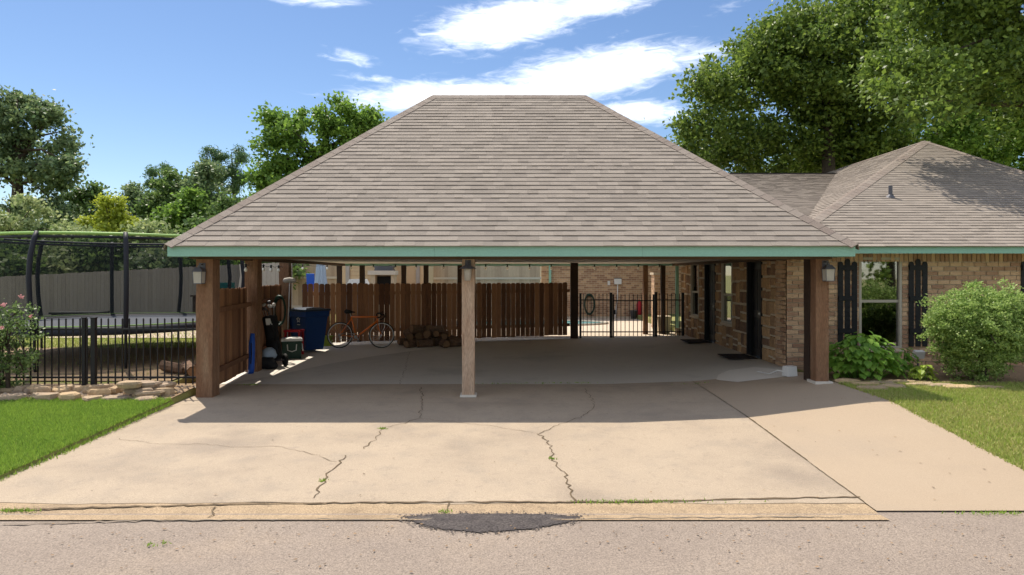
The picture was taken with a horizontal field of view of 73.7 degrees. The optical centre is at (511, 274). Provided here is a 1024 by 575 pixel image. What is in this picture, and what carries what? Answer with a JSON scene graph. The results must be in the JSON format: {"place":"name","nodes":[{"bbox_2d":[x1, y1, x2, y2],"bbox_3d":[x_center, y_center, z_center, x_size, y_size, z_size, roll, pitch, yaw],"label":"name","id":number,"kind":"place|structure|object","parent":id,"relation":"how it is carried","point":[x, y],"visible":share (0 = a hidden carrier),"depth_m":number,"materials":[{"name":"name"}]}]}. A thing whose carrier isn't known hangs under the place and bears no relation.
{"place":"outdoors","nodes":[
{"label":"outdoors","id":0,"kind":"place"},
{"bbox_2d":[0,396,173,480],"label":"lawn grass","id":1,"kind":"structure","parent":0,"point":[71,422],"depth_m":8.86,"materials":[{"name":"green plant"}]},
{"bbox_2d":[0,383,195,399],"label":"border soil","id":2,"kind":"structure","parent":0,"point":[55,385],"depth_m":11.23,"materials":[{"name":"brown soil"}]},
{"bbox_2d":[0,294,49,387],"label":"rose bush","id":3,"kind":"object","parent":2,"relation":"on","point":[24,361],"visible":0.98,"depth_m":10.80,"materials":[{"name":"green plant"}]},
{"bbox_2d":[1,317,195,385],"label":"iron fence","id":4,"kind":"object","parent":2,"relation":"on","point":[83,329],"visible":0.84,"depth_m":11.19,"materials":[{"name":"black metal"}]},
{"bbox_2d":[88,388,111,395],"bbox_3d":[-6.356,1.822,10.525,0.376,0.154,0.167,0,0,-7],"label":"rock","id":5,"kind":"object","parent":2,"relation":"on","point":[105,391],"visible":0.82,"depth_m":10.47,"materials":[{"name":"stone"}]},
{"bbox_2d":[1,347,195,383],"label":"yard dirt","id":6,"kind":"structure","parent":0,"point":[118,358],"depth_m":13.64,"materials":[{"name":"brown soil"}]},
{"bbox_2d":[11,330,195,348],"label":"yard grass","id":7,"kind":"structure","parent":6,"relation":"on","point":[118,342],"depth_m":16.93,"materials":[{"name":"green plant"}]},
{"bbox_2d":[0,230,244,371],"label":"trampoline","id":8,"kind":"object","parent":6,"relation":"on","point":[125,315],"visible":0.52,"depth_m":13.71,"materials":[{"name":"plastic"}]},
{"bbox_2d":[159,361,190,373],"bbox_3d":[-6.097,1.692,12.360,0.571,0.272,0.208,0,0,21],"label":"firewood log","id":9,"kind":"object","parent":6,"relation":"on","point":[168,367],"visible":0.64,"depth_m":12.28,"materials":[{"name":"brown wood"}]},
{"bbox_2d":[182,360,195,375],"bbox_3d":[-5.749,1.677,12.200,0.215,0.274,0.571,0,0,-34],"label":"firewood log","id":10,"kind":"object","parent":6,"relation":"on","point":[189,370],"visible":0.49,"depth_m":11.99,"materials":[{"name":"brown wood"}]},
{"bbox_2d":[46,330,195,337],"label":"side path","id":11,"kind":"structure","parent":0,"point":[146,335],"depth_m":18.09,"materials":[{"name":"beige concrete"}]},
{"bbox_2d":[0,338,863,524],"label":"driveway","id":12,"kind":"structure","parent":0,"point":[708,446],"depth_m":7.84,"materials":[{"name":"concrete"}]},
{"bbox_2d":[248,333,254,373],"bbox_3d":[-5.072,1.532,13.276,0.119,0.790,0.188,0,0,0],"label":"folded chair","id":13,"kind":"object","parent":12,"relation":"on","point":[251,359],"visible":1,"depth_m":13.26,"materials":[{"name":"blue plastic"}]},
{"bbox_2d":[262,357,277,368],"bbox_3d":[-5.016,1.794,13.845,0.520,0.245,0.254,0,0,-17],"label":"duffel bag","id":14,"kind":"object","parent":12,"relation":"on","point":[269,362],"visible":0.58,"depth_m":13.78,"materials":[{"name":"black fabric"}]},
{"bbox_2d":[262,347,276,357],"bbox_3d":[-5.004,1.602,14.052,0.297,0.220,0.324,0,0,20],"label":"cloth bundle","id":15,"kind":"object","parent":14,"relation":"on","point":[268,351],"visible":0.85,"depth_m":13.96,"materials":[{"name":"fabric"}]},
{"bbox_2d":[262,284,285,349],"bbox_3d":[-5.377,1.042,15.178,0.094,1.647,2.873,0,0,-7],"label":"wood fence","id":16,"kind":"object","parent":12,"relation":"on","point":[270,292],"visible":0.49,"depth_m":15.43,"materials":[{"name":"brown wood"}]},
{"bbox_2d":[272,295,285,325],"bbox_3d":[-5.159,0.790,15.165,0.294,0.698,0.192,0,0,0],"label":"garden hose","id":17,"kind":"object","parent":16,"relation":"hanging from","point":[277,298],"visible":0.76,"depth_m":15.13,"materials":[{"name":"green plastic"}]},
{"bbox_2d":[262,300,287,366],"bbox_3d":[-5.069,1.226,14.262,0.503,1.363,0.892,0,0,-44],"label":"golf bag","id":18,"kind":"object","parent":12,"relation":"on","point":[270,323],"visible":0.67,"depth_m":14.25,"materials":[{"name":"black fabric"}]},
{"bbox_2d":[283,277,296,336],"bbox_3d":[-5.301,0.971,16.191,0.285,1.836,0.310,0,0,36],"label":"mop","id":19,"kind":"object","parent":12,"relation":"on","point":[289,280],"visible":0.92,"depth_m":16.17,"materials":[{"name":"white plastic"}]},
{"bbox_2d":[289,307,330,350],"bbox_3d":[-5.030,1.340,16.773,0.896,1.078,0.720,0,0,38],"label":"wheeled bin","id":20,"kind":"object","parent":12,"relation":"on","point":[312,321],"visible":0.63,"depth_m":16.53,"materials":[{"name":"blue plastic"}]},
{"bbox_2d":[327,309,394,347],"bbox_3d":[-3.875,1.377,17.493,1.719,0.987,0.455,0,0,-9],"label":"bicycle","id":21,"kind":"object","parent":12,"relation":"on","point":[372,326],"visible":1,"depth_m":17.51,"materials":[{"name":"orange metal"}]},
{"bbox_2d":[416,340,433,346],"bbox_3d":[-2.243,1.772,17.588,0.404,0.172,0.200,0,0,-31],"label":"firewood log","id":22,"kind":"object","parent":12,"relation":"on","point":[424,343],"visible":1,"depth_m":17.54,"materials":[{"name":"brown wood"}]},
{"bbox_2d":[163,95,858,397],"bbox_3d":[-0.133,-1.006,15.996,11.094,5.952,11.153,0,0,0],"label":"carport","id":23,"kind":"object","parent":12,"relation":"on","point":[573,182],"visible":0.99,"depth_m":11.46,"materials":[{"name":"wood"}]},
{"bbox_2d":[191,263,206,283],"bbox_3d":[-4.930,-0.024,10.778,0.167,0.332,0.214,0,0,0],"label":"wall lantern","id":24,"kind":"object","parent":23,"relation":"attached to","point":[199,273],"depth_m":10.69,"materials":[{"name":"grey metal"}]},
{"bbox_2d":[219,287,251,383],"bbox_3d":[-5.052,1.062,12.303,0.094,1.664,2.314,0,0,-6],"label":"wood fence","id":25,"kind":"object","parent":23,"relation":"attached to","point":[233,354],"visible":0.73,"depth_m":12.43,"materials":[{"name":"brown wood"}]},
{"bbox_2d":[302,282,569,342],"bbox_3d":[-1.906,1.006,18.937,7.481,1.585,0.094,0,0,-16],"label":"wood fence","id":26,"kind":"object","parent":23,"relation":"attached to","point":[526,309],"visible":0.84,"depth_m":18.89,"materials":[{"name":"brown wood"}]},
{"bbox_2d":[459,260,475,280],"bbox_3d":[-0.700,-0.075,10.785,0.280,0.330,0.280,0,0,0],"label":"wall lantern","id":27,"kind":"object","parent":23,"relation":"attached to","point":[467,267],"depth_m":10.74,"materials":[{"name":"grey metal"}]},
{"bbox_2d":[294,263,672,269],"bbox_3d":[-0.891,-0.257,20.800,11.591,0.197,0.068,0,0,0],"label":"string light","id":28,"kind":"object","parent":23,"relation":"hanging from","point":[485,268],"visible":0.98,"depth_m":20.79,"materials":[{"name":"black paint"}]},
{"bbox_2d":[675,266,678,327],"bbox_3d":[5.041,0.762,20.810,0.090,2.065,0.180,0,0,0],"label":"downspout","id":29,"kind":"object","parent":23,"relation":"attached to","point":[677,291],"visible":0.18,"depth_m":20.82,"materials":[{"name":"metal"}]},
{"bbox_2d":[822,261,835,280],"bbox_3d":[5.000,-0.064,10.808,0.167,0.332,0.214,0,0,0],"label":"wall lantern","id":30,"kind":"object","parent":23,"relation":"attached to","point":[828,271],"depth_m":10.72,"materials":[{"name":"grey metal"}]},
{"bbox_2d":[0,382,1023,546],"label":"weeds","id":31,"kind":"object","parent":12,"relation":"on","point":[323,480],"visible":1,"depth_m":6.18,"materials":[{"name":"green plant"}]},
{"bbox_2d":[227,335,782,383],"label":"carport floor","id":32,"kind":"structure","parent":0,"point":[585,360],"depth_m":14.36,"materials":[{"name":"concrete"}]},
{"bbox_2d":[281,337,302,358],"bbox_3d":[-5.005,1.663,15.544,0.494,0.462,0.442,0,0,-20],"label":"cooler","id":33,"kind":"object","parent":32,"relation":"on","point":[292,347],"visible":0.98,"depth_m":15.38,"materials":[{"name":"green plastic"}]},
{"bbox_2d":[283,329,304,353],"bbox_3d":[-5.120,1.586,16.050,0.400,0.602,0.340,0,0,0],"label":"step stool","id":34,"kind":"object","parent":32,"relation":"on","point":[300,332],"visible":0.6,"depth_m":16.07,"materials":[{"name":"red plastic"}]},
{"bbox_2d":[579,293,611,337],"bbox_3d":[2.441,1.197,19.900,0.962,1.366,0.081,0,0,0],"label":"iron fence","id":35,"kind":"object","parent":32,"relation":"on","point":[580,314],"visible":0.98,"depth_m":19.87,"materials":[{"name":"black metal"}]},
{"bbox_2d":[612,294,654,337],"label":"iron gate","id":36,"kind":"structure","parent":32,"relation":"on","point":[615,312],"depth_m":19.89,"materials":[{"name":"black metal"}]},
{"bbox_2d":[654,292,683,336],"bbox_3d":[4.587,1.187,19.900,0.865,1.386,0.081,0,0,0],"label":"iron fence","id":37,"kind":"object","parent":32,"relation":"on","point":[667,300],"visible":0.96,"depth_m":19.89,"materials":[{"name":"black metal"}]},
{"bbox_2d":[717,354,757,358],"bbox_3d":[4.740,1.716,14.380,0.580,0.018,0.820,0,0,0],"label":"door mat","id":38,"kind":"object","parent":32,"relation":"on","point":[737,356],"depth_m":14.28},
{"bbox_2d":[335,318,674,336],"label":"patio","id":39,"kind":"structure","parent":0,"point":[622,324],"depth_m":22.83,"materials":[{"name":"concrete"}]},
{"bbox_2d":[292,264,336,311],"bbox_3d":[-8.250,0.664,27.167,4.300,2.292,0.065,0,0,0],"label":"wood fence","id":40,"kind":"object","parent":39,"relation":"on","point":[331,273],"visible":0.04,"depth_m":27.18,"materials":[{"name":"beige wood"}]},
{"bbox_2d":[314,265,326,284],"bbox_3d":[-6.503,0.510,23.200,0.484,2.620,0.480,0,0,0],"label":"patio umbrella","id":41,"kind":"object","parent":39,"relation":"on","point":[320,276],"visible":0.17,"depth_m":23.08,"materials":[{"name":"fabric"}]},
{"bbox_2d":[346,279,369,328],"bbox_3d":[-5.162,0.980,22.800,0.813,1.680,0.420,0,0,0],"label":"patio grill","id":42,"kind":"object","parent":39,"relation":"on","point":[351,281],"visible":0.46,"depth_m":22.60,"materials":[{"name":"grey metal"}]},
{"bbox_2d":[368,266,397,325],"bbox_3d":[-4.543,0.435,24.070,0.946,2.770,0.700,0,0,0],"label":"outdoor fireplace","id":43,"kind":"object","parent":39,"relation":"on","point":[383,274],"visible":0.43,"depth_m":23.85,"materials":[{"name":"beige stone"}]},
{"bbox_2d":[433,266,540,319],"bbox_3d":[-1.196,0.500,27.868,4.837,2.619,0.065,0,0,-7],"label":"wood fence","id":44,"kind":"object","parent":39,"relation":"on","point":[501,274],"visible":0.09,"depth_m":27.92,"materials":[{"name":"beige wood"}]},
{"bbox_2d":[657,316,670,333],"bbox_3d":[4.709,1.552,21.300,0.460,0.545,0.460,0,0,0],"label":"planter","id":45,"kind":"object","parent":39,"relation":"on","point":[669,320],"visible":0.5,"depth_m":21.11,"materials":[{"name":"beige ceramic"}]},
{"bbox_2d":[0,511,1023,574],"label":"road","id":46,"kind":"structure","parent":0,"point":[566,548],"depth_m":5.22,"materials":[{"name":"grey asphalt"}]},
{"bbox_2d":[0,503,888,519],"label":"gutter","id":47,"kind":"object","parent":46,"relation":"on","point":[557,508],"visible":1,"depth_m":6.03,"materials":[{"name":"concrete"}]},
{"bbox_2d":[397,510,584,534],"bbox_3d":[-0.137,2.073,5.734,1.703,0.010,0.570,0,0,0],"label":"asphalt patch","id":48,"kind":"object","parent":46,"relation":"on","point":[483,522],"visible":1,"depth_m":5.75,"materials":[{"name":"grey asphalt"}]},
{"bbox_2d":[24,411,1010,571],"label":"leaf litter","id":49,"kind":"object","parent":46,"relation":"on","point":[532,535],"visible":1,"depth_m":5.35,"materials":[{"name":"brown plant"}]},
{"bbox_2d":[0,312,1023,510],"bbox_3d":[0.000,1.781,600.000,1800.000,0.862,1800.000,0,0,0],"label":"ground","id":50,"kind":"structure","parent":0,"point":[184,395],"depth_m":9.96,"materials":[{"name":"soil"}]},
{"bbox_2d":[0,393,27,400],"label":"rock","id":51,"kind":"object","parent":50,"relation":"on","point":[10,396],"visible":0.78,"depth_m":10.19,"materials":[{"name":"stone"}]},
{"bbox_2d":[0,231,75,276],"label":"background tree","id":52,"kind":"object","parent":50,"relation":"on","point":[13,261],"visible":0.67,"depth_m":25.84,"materials":[{"name":"green plant"}]},
{"bbox_2d":[31,392,59,400],"bbox_3d":[-7.047,1.848,10.271,0.454,0.161,0.274,0,0,0],"label":"rock","id":53,"kind":"object","parent":50,"relation":"on","point":[49,396],"visible":0.72,"depth_m":10.20,"materials":[{"name":"stone"}]},
{"bbox_2d":[0,85,94,229],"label":"background tree","id":54,"kind":"object","parent":50,"relation":"on","point":[21,147],"visible":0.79,"depth_m":37.53,"materials":[{"name":"green plant"}]},
{"bbox_2d":[26,215,74,238],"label":"background tree","id":55,"kind":"object","parent":50,"relation":"on","point":[46,225],"visible":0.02,"depth_m":34.99,"materials":[{"name":"green plant"}]},
{"bbox_2d":[0,187,102,248],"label":"background tree","id":56,"kind":"object","parent":50,"relation":"on","point":[9,224],"visible":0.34,"depth_m":29.70,"materials":[{"name":"green plant"}]},
{"bbox_2d":[22,243,107,274],"bbox_3d":[-18.342,0.156,27.367,4.147,3.010,3.708,0,0,0],"label":"background tree","id":57,"kind":"object","parent":50,"relation":"on","point":[66,264],"visible":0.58,"depth_m":26.51,"materials":[{"name":"green plant"}]},
{"bbox_2d":[58,391,81,401],"bbox_3d":[-6.653,1.843,10.246,0.341,0.160,0.265,0,0,0],"label":"rock","id":58,"kind":"object","parent":50,"relation":"on","point":[66,396],"visible":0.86,"depth_m":10.16,"materials":[{"name":"stone"}]},
{"bbox_2d":[48,311,109,314],"bbox_3d":[-13.050,1.380,20.600,1.400,0.540,0.700,0,0,0],"label":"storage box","id":59,"kind":"object","parent":50,"relation":"on","point":[72,312],"visible":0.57,"depth_m":20.25,"materials":[{"name":"plastic"}]},
{"bbox_2d":[59,178,115,219],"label":"background tree","id":60,"kind":"object","parent":50,"relation":"on","point":[83,197],"visible":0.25,"depth_m":41.35,"materials":[{"name":"green plant"}]},
{"bbox_2d":[47,229,138,271],"bbox_3d":[-16.940,-0.102,28.014,4.386,3.510,3.794,0,0,0],"label":"background tree","id":61,"kind":"object","parent":50,"relation":"on","point":[100,256],"visible":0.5,"depth_m":27.26,"materials":[{"name":"green plant"}]},
{"bbox_2d":[73,191,144,235],"bbox_3d":[-19.975,-1.262,33.895,3.723,5.831,2.812,0,0,0],"label":"background tree","id":62,"kind":"object","parent":50,"relation":"on","point":[114,219],"visible":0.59,"depth_m":33.66,"materials":[{"name":"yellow plant"}]},
{"bbox_2d":[100,395,131,400],"bbox_3d":[-5.958,1.875,10.297,0.367,0.111,0.299,0,0,23],"label":"rock","id":63,"kind":"object","parent":50,"relation":"on","point":[121,397],"visible":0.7,"depth_m":10.23,"materials":[{"name":"stone"}]},
{"bbox_2d":[115,180,156,220],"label":"background tree","id":64,"kind":"object","parent":50,"relation":"on","point":[131,191],"visible":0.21,"depth_m":41.05,"materials":[{"name":"green plant"}]},
{"bbox_2d":[0,263,291,318],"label":"wood fence","id":65,"kind":"object","parent":50,"relation":"on","point":[154,290],"visible":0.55,"depth_m":22.63,"materials":[{"name":"grey wood"}]},
{"bbox_2d":[115,214,179,263],"bbox_3d":[-15.556,-0.487,29.045,4.512,4.290,3.390,0,0,24],"label":"background tree","id":66,"kind":"object","parent":50,"relation":"on","point":[141,227],"visible":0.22,"depth_m":28.75,"materials":[{"name":"green plant"}]},
{"bbox_2d":[137,160,173,197],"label":"pine tree","id":67,"kind":"object","parent":50,"relation":"on","point":[151,172],"visible":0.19,"depth_m":59.60,"materials":[{"name":"green plant"}]},
{"bbox_2d":[116,240,195,269],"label":"background tree","id":68,"kind":"object","parent":50,"relation":"on","point":[156,258],"visible":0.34,"depth_m":25.92,"materials":[{"name":"green plant"}]},
{"bbox_2d":[127,166,193,219],"bbox_3d":[-19.726,-2.364,39.769,4.636,8.033,3.981,0,0,-33],"label":"background tree","id":69,"kind":"object","parent":50,"relation":"on","point":[157,198],"visible":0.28,"depth_m":39.15,"materials":[{"name":"green plant"}]},
{"bbox_2d":[145,202,188,234],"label":"background tree","id":70,"kind":"object","parent":50,"relation":"on","point":[170,220],"visible":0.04,"depth_m":35.71,"materials":[{"name":"green plant"}]},
{"bbox_2d":[157,183,210,233],"bbox_3d":[-17.037,-1.699,36.590,4.535,6.718,3.785,0,0,0],"label":"background tree","id":71,"kind":"object","parent":50,"relation":"on","point":[189,203],"visible":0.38,"depth_m":36.18,"materials":[{"name":"green plant"}]},
{"bbox_2d":[170,211,215,234],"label":"background tree","id":72,"kind":"object","parent":50,"relation":"on","point":[193,221],"visible":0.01,"depth_m":29.49,"materials":[{"name":"green plant"}]},
{"bbox_2d":[168,156,231,217],"bbox_3d":[-17.439,-2.578,39.159,4.088,8.466,4.670,0,0,-26],"label":"background tree","id":73,"kind":"object","parent":50,"relation":"on","point":[208,172],"visible":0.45,"depth_m":38.55,"materials":[{"name":"green plant"}]},
{"bbox_2d":[188,145,227,185],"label":"pine tree","id":74,"kind":"object","parent":50,"relation":"on","point":[211,151],"visible":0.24,"depth_m":57.63,"materials":[{"name":"green plant"}]},
{"bbox_2d":[182,225,244,267],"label":"background tree","id":75,"kind":"object","parent":50,"relation":"on","point":[224,262],"visible":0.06,"depth_m":25.77,"materials":[{"name":"green plant"}]},
{"bbox_2d":[188,190,243,225],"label":"background tree","id":76,"kind":"object","parent":50,"relation":"on","point":[224,203],"visible":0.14,"depth_m":35.62,"materials":[{"name":"green plant"}]},
{"bbox_2d":[216,143,251,197],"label":"pine tree","id":77,"kind":"object","parent":50,"relation":"on","point":[236,184],"visible":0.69,"depth_m":57.60,"materials":[{"name":"green plant"}]},
{"bbox_2d":[262,262,309,289],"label":"background tree","id":78,"kind":"object","parent":50,"relation":"on","point":[300,273],"visible":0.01,"depth_m":26.47,"materials":[{"name":"green plant"}]},
{"bbox_2d":[233,90,389,196],"bbox_3d":[-9.502,-3.632,33.066,7.427,10.780,4.577,0,0,-14],"label":"background tree","id":79,"kind":"object","parent":50,"relation":"on","point":[348,123],"visible":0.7,"depth_m":32.34,"materials":[{"name":"green plant"}]},
{"bbox_2d":[342,266,432,321],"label":"shed","id":80,"kind":"structure","parent":50,"relation":"on","point":[413,275],"depth_m":25.01,"materials":[{"name":"beige"}]},
{"bbox_2d":[540,266,681,317],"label":"brick building","id":81,"kind":"structure","parent":50,"relation":"on","point":[592,281],"depth_m":28.99,"materials":[{"name":"brick"}]},
{"bbox_2d":[650,272,669,328],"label":"brick pillar","id":82,"kind":"structure","parent":50,"relation":"on","point":[655,281],"depth_m":22.59,"materials":[{"name":"beige brick"}]},
{"bbox_2d":[644,0,951,172],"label":"oak tree","id":83,"kind":"object","parent":50,"relation":"on","point":[801,58],"visible":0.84,"depth_m":25.92,"materials":[{"name":"green plant"}]},
{"bbox_2d":[681,141,1023,366],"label":"brick house","id":84,"kind":"structure","parent":50,"relation":"on","point":[916,221],"depth_m":13.42,"materials":[{"name":"brown brick"}]},
{"bbox_2d":[689,265,699,318],"bbox_3d":[5.117,0.440,19.035,0.105,1.520,0.890,0,0,0],"label":"window","id":85,"kind":"structure","parent":84,"relation":"in","point":[695,270],"depth_m":19.16,"materials":[{"name":"black glass"}]},
{"bbox_2d":[704,264,715,342],"bbox_3d":[5.185,0.765,17.615,0.230,2.170,0.930,0,0,0],"label":"door","id":86,"kind":"structure","parent":84,"relation":"in","point":[709,269],"depth_m":17.91,"materials":[{"name":"black paint"}]},
{"bbox_2d":[720,263,732,326],"bbox_3d":[5.117,0.440,16.200,0.105,1.520,0.860,0,0,0],"label":"window","id":87,"kind":"structure","parent":84,"relation":"in","point":[726,268],"depth_m":16.36,"materials":[{"name":"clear glass"}]},
{"bbox_2d":[746,261,762,358],"bbox_3d":[5.185,0.765,14.390,0.230,2.170,0.880,0,0,0],"label":"door","id":88,"kind":"structure","parent":84,"relation":"in","point":[754,345],"depth_m":14.61,"materials":[{"name":"black paint"}]},
{"bbox_2d":[859,257,903,351],"bbox_3d":[6.851,0.547,12.793,0.854,1.748,0.255,0,0,0],"label":"window","id":89,"kind":"structure","parent":84,"relation":"in","point":[877,280],"depth_m":12.78,"materials":[{"name":"clear glass"}]},
{"bbox_2d":[693,367,1023,510],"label":"side slab","id":90,"kind":"structure","parent":50,"relation":"on","point":[948,473],"depth_m":7.74,"materials":[{"name":"concrete"}]},
{"bbox_2d":[757,365,797,376],"bbox_3d":[4.591,1.653,11.918,0.737,0.170,0.250,0,0,42],"label":"junction box","id":91,"kind":"object","parent":90,"relation":"on","point":[789,371],"visible":1,"depth_m":11.69,"materials":[{"name":"white plastic"}]},
{"bbox_2d":[797,366,1023,383],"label":"flower bed","id":92,"kind":"object","parent":50,"relation":"on","point":[1014,376],"visible":0.33,"depth_m":11.39,"materials":[{"name":"brown soil"}]},
{"bbox_2d":[829,331,907,380],"bbox_3d":[5.827,1.340,11.369,1.416,0.830,0.996,0,0,0],"label":"leafy plant","id":93,"kind":"object","parent":92,"relation":"on","point":[861,356],"visible":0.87,"depth_m":11.17,"materials":[{"name":"green plant"}]},
{"bbox_2d":[879,347,918,375],"bbox_3d":[6.670,1.493,11.705,0.680,0.502,0.557,0,0,0],"label":"leafy plant","id":94,"kind":"object","parent":92,"relation":"on","point":[908,366],"visible":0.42,"depth_m":11.57,"materials":[{"name":"green plant"}]},
{"bbox_2d":[907,362,938,380],"bbox_3d":[6.742,1.592,11.211,0.457,0.333,0.414,0,0,0],"label":"leafy plant","id":95,"kind":"object","parent":92,"relation":"on","point":[919,372],"visible":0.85,"depth_m":11.14,"materials":[{"name":"green plant"}]},
{"bbox_2d":[915,278,1023,381],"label":"round bush","id":96,"kind":"object","parent":92,"relation":"on","point":[986,332],"visible":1,"depth_m":10.78,"materials":[{"name":"green plant"}]},
{"bbox_2d":[838,0,1023,149],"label":"overhanging tree","id":97,"kind":"object","parent":50,"relation":"on","point":[967,38],"visible":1,"depth_m":16.47,"materials":[{"name":"green plant"}]},
{"bbox_2d":[838,380,1023,470],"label":"lawn grass","id":98,"kind":"structure","parent":50,"relation":"on","point":[928,394],"depth_m":8.98,"materials":[{"name":"green plant"}]},
{"bbox_2d":[888,47,1023,170],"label":"background tree","id":99,"kind":"object","parent":50,"relation":"on","point":[966,139],"visible":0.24,"depth_m":28.96,"materials":[{"name":"green plant"}]},
{"bbox_2d":[0,0,1023,220],"label":"sky","id":100,"kind":"structure","parent":0,"point":[153,82],"materials":[{"name":"blue"}]},
{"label":"rock","id":101,"kind":"object","parent":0,"visible":0},
{"bbox_2d":[123,387,153,393],"bbox_3d":[-5.736,1.769,10.527,0.465,0.102,0.339,0,0,-13],"label":"rock","id":102,"kind":"object","parent":101,"relation":"on","point":[130,391],"visible":0.6,"depth_m":10.39,"materials":[{"name":"stone"}]},
{"bbox_2d":[140,380,161,387],"bbox_3d":[-5.677,1.699,10.594,0.446,0.099,0.316,0,0,0],"label":"rock","id":103,"kind":"object","parent":102,"relation":"on","point":[149,383],"visible":0.7,"depth_m":10.50,"materials":[{"name":"stone"}]},
{"bbox_2d":[116,380,141,388],"bbox_3d":[-5.833,1.665,10.403,0.410,0.098,0.332,0,0,0],"label":"rock","id":104,"kind":"object","parent":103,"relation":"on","point":[127,384],"visible":1,"depth_m":10.30,"materials":[{"name":"stone"}]},
{"bbox_2d":[134,390,165,396],"bbox_3d":[-5.534,1.806,10.445,0.534,0.100,0.302,0,0,-13],"label":"rock","id":105,"kind":"object","parent":101,"relation":"on","point":[153,392],"visible":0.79,"depth_m":10.34,"materials":[{"name":"stone"}]},
{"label":"rock","id":106,"kind":"object","parent":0,"visible":0},
{"bbox_2d":[155,381,176,387],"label":"rock","id":107,"kind":"object","parent":106,"relation":"on","point":[167,384],"visible":0.54,"depth_m":10.69,"materials":[{"name":"stone"}]},
{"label":"firewood log","id":108,"kind":"object","parent":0,"visible":0},
{"bbox_2d":[413,333,421,338],"bbox_3d":[-2.510,1.580,18.074,0.207,0.270,0.360,0,0,-21],"label":"firewood log","id":109,"kind":"object","parent":108,"relation":"on","point":[417,335],"visible":0.62,"depth_m":17.92,"materials":[{"name":"brown wood"}]},
{"bbox_2d":[409,325,425,333],"bbox_3d":[-2.470,1.426,17.940,0.426,0.256,0.214,0,0,-42],"label":"firewood log","id":110,"kind":"object","parent":109,"relation":"on","point":[416,329],"visible":0.92,"depth_m":17.86,"materials":[{"name":"brown wood"}]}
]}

